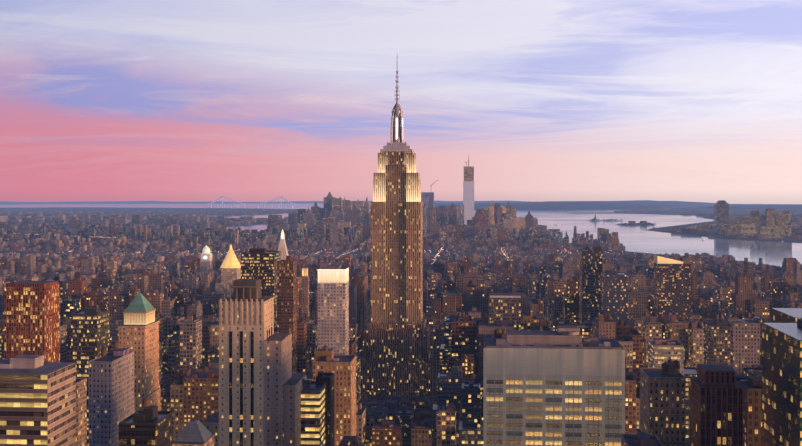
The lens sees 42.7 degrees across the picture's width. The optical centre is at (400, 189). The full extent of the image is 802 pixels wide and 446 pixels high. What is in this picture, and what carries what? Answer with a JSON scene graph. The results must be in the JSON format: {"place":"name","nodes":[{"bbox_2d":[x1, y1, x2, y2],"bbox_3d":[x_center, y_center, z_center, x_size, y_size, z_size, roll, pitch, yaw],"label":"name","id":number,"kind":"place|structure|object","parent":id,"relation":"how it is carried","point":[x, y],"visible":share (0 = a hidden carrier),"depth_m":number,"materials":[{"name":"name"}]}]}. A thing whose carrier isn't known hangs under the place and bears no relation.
{"place":"outdoors","nodes":[
{"label":"outdoors","id":0,"kind":"place"},
{"bbox_2d":[0,203,242,204],"bbox_3d":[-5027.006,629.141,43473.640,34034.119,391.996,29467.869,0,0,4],"label":"shore land","id":1,"kind":"structure","parent":0,"point":[184,203],"depth_m":34305.56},
{"bbox_2d":[0,207,310,238],"bbox_3d":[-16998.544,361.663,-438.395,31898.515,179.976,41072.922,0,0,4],"label":"distant land","id":2,"kind":"structure","parent":0,"point":[91,209],"depth_m":16020.04,"materials":[{"name":"grey"}]},
{"bbox_2d":[0,241,757,272],"bbox_3d":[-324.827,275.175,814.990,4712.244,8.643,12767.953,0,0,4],"label":"ground","id":3,"kind":"structure","parent":0,"point":[358,253],"depth_m":4450.52,"materials":[{"name":"grey"}]},
{"bbox_2d":[9,240,701,268],"bbox_3d":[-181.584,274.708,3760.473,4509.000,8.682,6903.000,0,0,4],"label":"city buildings","id":4,"kind":"structure","parent":3,"relation":"on","point":[504,252],"depth_m":4448.37,"materials":[{"name":"grey"}]},
{"bbox_2d":[0,211,801,282],"bbox_3d":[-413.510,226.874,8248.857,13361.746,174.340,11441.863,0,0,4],"label":"city","id":5,"kind":"object","parent":3,"relation":"on","point":[131,230],"visible":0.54,"depth_m":4661.61},
{"bbox_2d":[0,203,801,266],"bbox_3d":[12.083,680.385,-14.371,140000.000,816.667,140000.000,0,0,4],"label":"sea","id":6,"kind":"structure","parent":0,"point":[637,238],"depth_m":7179.14,"materials":[{"name":"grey liquid"}]},
{"bbox_2d":[0,222,18,234],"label":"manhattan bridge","id":7,"kind":"structure","parent":6,"relation":"on","point":[3,225],"depth_m":5448.03,"materials":[{"name":"grey metal"}]},
{"bbox_2d":[30,223,114,240],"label":"bridge","id":8,"kind":"structure","parent":6,"relation":"on","point":[47,227],"depth_m":5034.04,"materials":[{"name":"grey metal"}]},
{"bbox_2d":[208,196,299,207],"bbox_3d":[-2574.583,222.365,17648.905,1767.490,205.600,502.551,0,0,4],"label":"suspension bridge","id":9,"kind":"structure","parent":6,"relation":"on","point":[281,197],"depth_m":17510.57,"materials":[{"name":"grey"}]},
{"bbox_2d":[0,66,801,445],"bbox_3d":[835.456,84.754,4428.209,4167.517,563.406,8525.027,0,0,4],"label":"city","id":10,"kind":"object","parent":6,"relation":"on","point":[400,344],"visible":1,"depth_m":946.90},
{"bbox_2d":[531,204,801,210],"bbox_3d":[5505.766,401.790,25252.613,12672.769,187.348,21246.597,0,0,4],"label":"shoreline","id":11,"kind":"structure","parent":6,"relation":"in","point":[692,207],"depth_m":18936.79,"materials":[{"name":"grey"}]},
{"bbox_2d":[0,200,801,209],"bbox_3d":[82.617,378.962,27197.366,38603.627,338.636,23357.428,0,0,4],"label":"distant hills","id":12,"kind":"structure","parent":0,"point":[599,205],"depth_m":18419.64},
{"bbox_2d":[0,0,801,203],"label":"sky","id":13,"kind":"structure","parent":0,"point":[101,100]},
{"bbox_2d":[603,209,801,218],"bbox_3d":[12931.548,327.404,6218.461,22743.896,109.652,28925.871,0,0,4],"label":"distant land","id":14,"kind":"structure","parent":0,"point":[694,212],"depth_m":14160.07,"materials":[{"name":"grey"}]},
{"bbox_2d":[646,221,801,242],"bbox_3d":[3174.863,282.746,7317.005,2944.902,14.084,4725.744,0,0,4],"label":"jersey city waterfront","id":15,"kind":"object","parent":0,"point":[705,233],"depth_m":6309.79,"materials":[{"name":"grey"}]},
{"bbox_3d":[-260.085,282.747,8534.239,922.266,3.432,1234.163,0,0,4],"label":"governors island land","id":16,"kind":"structure","parent":0,"visible":0},
{"bbox_2d":[590,219,655,224],"bbox_3d":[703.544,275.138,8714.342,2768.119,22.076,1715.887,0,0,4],"label":"island trees","id":17,"kind":"object","parent":16,"relation":"on","point":[616,219],"visible":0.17,"depth_m":9273.81,"materials":[{"name":"green plant"}]}
]}

